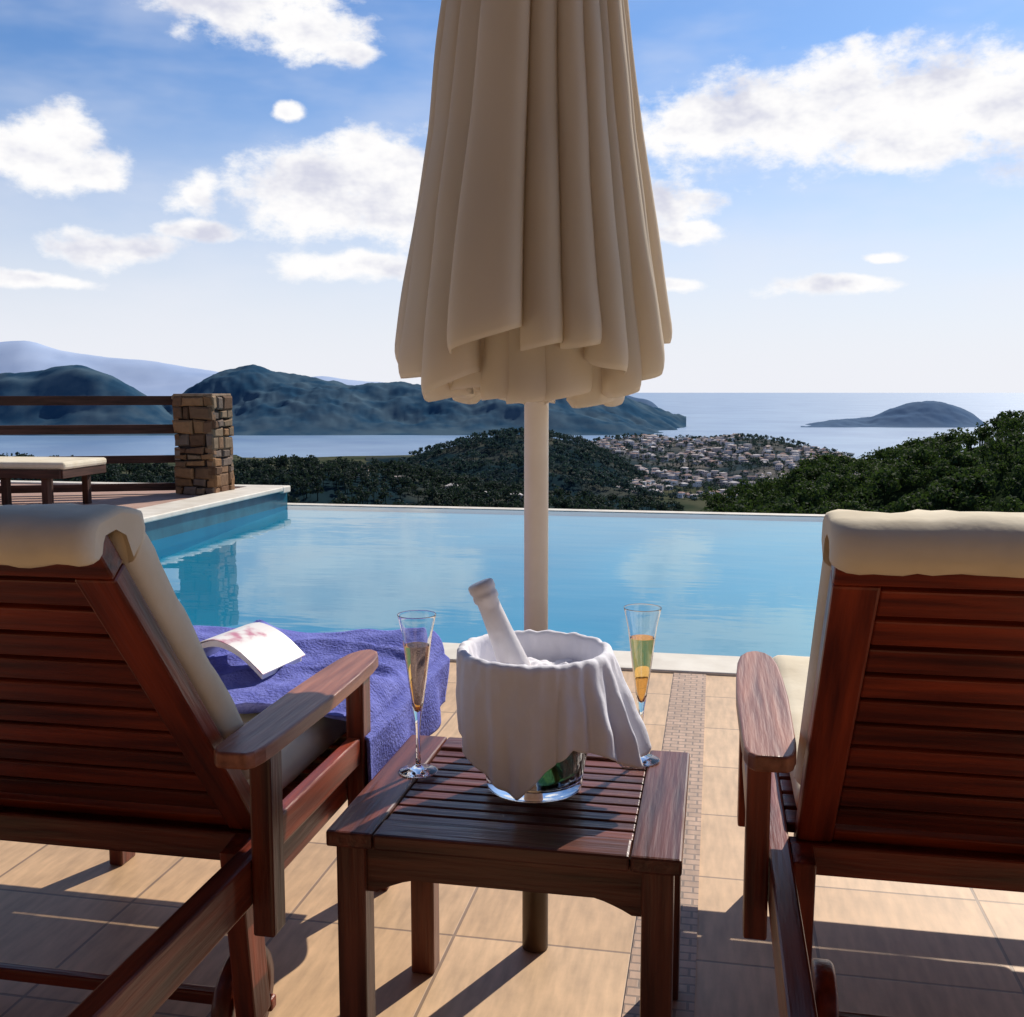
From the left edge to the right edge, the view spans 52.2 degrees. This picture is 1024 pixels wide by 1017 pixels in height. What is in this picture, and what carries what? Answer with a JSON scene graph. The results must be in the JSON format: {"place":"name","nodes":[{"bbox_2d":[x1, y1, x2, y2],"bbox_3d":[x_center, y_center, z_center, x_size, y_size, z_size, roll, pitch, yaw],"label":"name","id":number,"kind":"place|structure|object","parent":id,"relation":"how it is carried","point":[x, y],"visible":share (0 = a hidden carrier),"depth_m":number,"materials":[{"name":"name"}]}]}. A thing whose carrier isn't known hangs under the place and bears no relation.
{"place":"outdoors","nodes":[
{"label":"outdoors","id":0,"kind":"place"},
{"bbox_2d":[0,365,174,435],"bbox_3d":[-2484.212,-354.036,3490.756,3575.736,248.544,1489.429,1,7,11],"label":"headland hill","id":1,"kind":"structure","parent":0,"point":[74,380],"depth_m":3063.45,"materials":[{"name":"blue"}]},
{"bbox_2d":[0,341,384,395],"bbox_3d":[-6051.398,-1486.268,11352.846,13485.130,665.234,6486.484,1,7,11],"label":"mountain range","id":2,"kind":"structure","parent":0,"point":[149,378],"depth_m":10103.35,"materials":[{"name":"blue stone"}]},
{"bbox_2d":[12,470,684,510],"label":"forest slope","id":3,"kind":"structure","parent":0,"point":[327,496],"depth_m":503.69,"materials":[{"name":"plant"}]},
{"bbox_2d":[0,452,683,510],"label":"forest trees","id":4,"kind":"object","parent":3,"relation":"on","point":[141,473],"visible":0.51,"depth_m":519.06,"materials":[{"name":"green plant"}]},
{"bbox_2d":[354,468,522,501],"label":"valley farmhouses","id":5,"kind":"object","parent":3,"relation":"on","point":[446,486],"visible":0.13,"depth_m":540.25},
{"bbox_2d":[162,364,685,434],"bbox_3d":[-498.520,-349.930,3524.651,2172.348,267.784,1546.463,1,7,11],"label":"headland ridge","id":6,"kind":"structure","parent":0,"point":[265,401],"depth_m":3121.46,"materials":[{"name":"green plant"}]},
{"bbox_2d":[118,455,898,511],"bbox_3d":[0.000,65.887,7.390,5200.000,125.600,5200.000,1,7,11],"label":"ground","id":7,"kind":"structure","parent":0,"point":[690,505],"depth_m":1267.77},
{"bbox_2d":[0,480,289,522],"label":"side terrace","id":8,"kind":"structure","parent":7,"relation":"on","point":[151,506],"depth_m":9.35,"materials":[{"name":"stone"}]},
{"bbox_2d":[0,456,105,504],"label":"sun lounger","id":9,"kind":"object","parent":8,"relation":"on","point":[46,470],"visible":0.88,"depth_m":8.37,"materials":[{"name":"brown wood"}]},
{"bbox_2d":[0,396,177,493],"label":"wooden fence","id":10,"kind":"object","parent":8,"relation":"on","point":[83,429],"visible":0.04,"depth_m":9.63,"materials":[{"name":"brown wood"}]},
{"bbox_2d":[171,395,234,494],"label":"stones","id":11,"kind":"object","parent":8,"relation":"on","point":[216,476],"visible":0.94,"depth_m":9.65,"materials":[{"name":"brown stone"}]},
{"bbox_2d":[173,394,230,396],"bbox_3d":[-2.897,-1.061,9.776,0.390,0.026,0.390,1,7,11],"label":"cap","id":12,"kind":"object","parent":11,"relation":"on","point":[193,395],"visible":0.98,"depth_m":9.60,"materials":[{"name":"stone"}]},
{"bbox_2d":[178,406,229,494],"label":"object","id":13,"kind":"object","parent":8,"relation":"on","point":[189,447],"visible":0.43,"depth_m":9.68,"materials":[{"name":"brown stone"}]},
{"bbox_2d":[145,492,824,657],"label":"swimming pool","id":14,"kind":"structure","parent":7,"relation":"on","point":[725,583],"depth_m":7.66,"materials":[{"name":"liquid"}]},
{"bbox_2d":[442,642,739,676],"bbox_3d":[2.370,0.812,3.924,11.200,0.312,0.278,1,7,11],"label":"coping","id":15,"kind":"object","parent":14,"relation":"on","point":[717,665],"depth_m":4.22,"materials":[{"name":"stone"}]},
{"bbox_2d":[0,662,1023,1016],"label":"terrace floor","id":16,"kind":"structure","parent":0,"point":[904,950],"depth_m":2.12,"materials":[{"name":"tile"}]},
{"bbox_2d":[0,503,389,1016],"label":"wooden recliner","id":17,"kind":"object","parent":16,"relation":"on","point":[128,731],"visible":0.91,"depth_m":1.52,"materials":[{"name":"brown wood"}]},
{"bbox_2d":[193,619,449,781],"bbox_3d":[-0.537,0.419,2.268,0.713,0.235,0.632,1,7,11],"label":"beach towel","id":18,"kind":"object","parent":17,"relation":"on","point":[387,736],"visible":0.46,"depth_m":2.22,"materials":[{"name":"fabric"}]},
{"bbox_2d":[200,622,304,678],"bbox_3d":[-0.591,0.300,2.251,0.230,0.077,0.170,2,7,19],"label":"open book","id":19,"kind":"object","parent":18,"relation":"on","point":[262,650],"visible":0.84,"depth_m":2.22,"materials":[{"name":"paper"}]},
{"bbox_2d":[326,735,689,1016],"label":"side table","id":20,"kind":"object","parent":16,"relation":"on","point":[611,832],"visible":0.88,"depth_m":1.57,"materials":[{"name":"brown wood"}]},
{"bbox_2d":[397,610,437,777],"bbox_3d":[-0.161,0.315,1.781,0.068,0.275,0.068,1,7,11],"label":"champagne flute","id":21,"kind":"object","parent":20,"relation":"on","point":[416,627],"visible":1,"depth_m":1.76,"materials":[{"name":"clear glass"}]},
{"bbox_2d":[486,751,586,802],"bbox_3d":[0.037,0.346,1.718,0.236,0.228,0.236,1,7,11],"label":"ice bucket","id":22,"kind":"object","parent":20,"relation":"on","point":[562,780],"visible":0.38,"depth_m":1.66,"materials":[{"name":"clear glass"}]},
{"bbox_2d":[468,578,531,665],"bbox_3d":[0.020,0.281,1.721,0.184,0.335,0.078,1,7,11],"label":"champagne bottle","id":23,"kind":"object","parent":22,"relation":"in","point":[506,645],"visible":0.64,"depth_m":1.70,"materials":[{"name":"glass"}]},
{"bbox_2d":[456,629,651,799],"bbox_3d":[0.065,0.332,1.711,0.325,0.216,0.258,1,7,11],"label":"napkin","id":24,"kind":"object","parent":22,"relation":"on","point":[523,729],"visible":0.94,"depth_m":1.61,"materials":[{"name":"fabric"}]},
{"bbox_2d":[624,604,661,765],"bbox_3d":[0.228,0.309,1.835,0.068,0.275,0.068,1,7,11],"label":"champagne flute","id":25,"kind":"object","parent":20,"relation":"on","point":[642,620],"visible":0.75,"depth_m":1.81,"materials":[{"name":"clear glass"}]},
{"bbox_2d":[395,0,671,952],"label":"closed parasol","id":26,"kind":"object","parent":16,"relation":"on","point":[533,282],"visible":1,"depth_m":1.76,"materials":[{"name":"beige fabric"}]},
{"bbox_2d":[622,673,705,1016],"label":"mosaic strip","id":27,"kind":"object","parent":16,"relation":"on","point":[684,728],"visible":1,"depth_m":2.56,"materials":[{"name":"beige tile"}]},
{"bbox_2d":[736,509,1023,1016],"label":"wooden recliner","id":28,"kind":"object","parent":16,"relation":"on","point":[881,732],"visible":1,"depth_m":1.42,"materials":[{"name":"brown wood"}]},
{"bbox_2d":[0,393,1023,458],"bbox_3d":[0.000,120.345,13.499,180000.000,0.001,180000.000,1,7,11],"label":"sea","id":29,"kind":"structure","parent":0,"point":[784,415],"depth_m":3090.29,"materials":[{"name":"liquid"}]},
{"bbox_2d":[626,395,657,407],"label":"rocky point","id":30,"kind":"structure","parent":29,"relation":"on","point":[648,402],"depth_m":5111.57,"materials":[{"name":"blue stone"}]},
{"bbox_2d":[0,0,1023,392],"label":"sky","id":31,"kind":"structure","parent":0,"point":[213,185],"materials":[{"name":"blue"}]},
{"bbox_2d":[366,434,674,506],"bbox_3d":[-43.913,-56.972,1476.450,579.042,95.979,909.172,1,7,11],"label":"wooded hill","id":32,"kind":"structure","parent":0,"point":[559,482],"depth_m":1307.21,"materials":[{"name":"plant"}]},
{"bbox_2d":[370,427,677,499],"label":"wooded hill trees","id":33,"kind":"object","parent":32,"relation":"on","point":[605,476],"visible":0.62,"depth_m":1297.96,"materials":[{"name":"green plant"}]},
{"bbox_2d":[594,438,854,487],"bbox_3d":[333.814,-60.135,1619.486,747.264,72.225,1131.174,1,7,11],"label":"town hill","id":34,"kind":"structure","parent":0,"point":[677,450],"depth_m":1511.35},
{"bbox_2d":[587,433,857,497],"bbox_3d":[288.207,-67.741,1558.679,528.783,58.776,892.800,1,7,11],"label":"town houses","id":35,"kind":"structure","parent":34,"relation":"on","point":[698,479],"depth_m":1552.97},
{"bbox_2d":[588,433,859,500],"bbox_3d":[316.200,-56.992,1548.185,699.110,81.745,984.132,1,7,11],"label":"town trees","id":36,"kind":"object","parent":34,"relation":"on","point":[728,462],"visible":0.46,"depth_m":1527.78,"materials":[{"name":"green plant"}]},
{"bbox_2d":[704,433,1023,511],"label":"hillside","id":37,"kind":"structure","parent":0,"point":[895,496],"depth_m":143.16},
{"bbox_2d":[698,410,1023,513],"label":"hillside trees","id":38,"kind":"object","parent":37,"relation":"on","point":[941,456],"visible":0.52,"depth_m":144.79,"materials":[{"name":"green plant"}]},
{"bbox_2d":[801,401,985,427],"bbox_3d":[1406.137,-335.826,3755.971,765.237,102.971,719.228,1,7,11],"label":"island","id":39,"kind":"structure","parent":0,"point":[930,414],"depth_m":3611.33,"materials":[{"name":"blue"}]}
]}

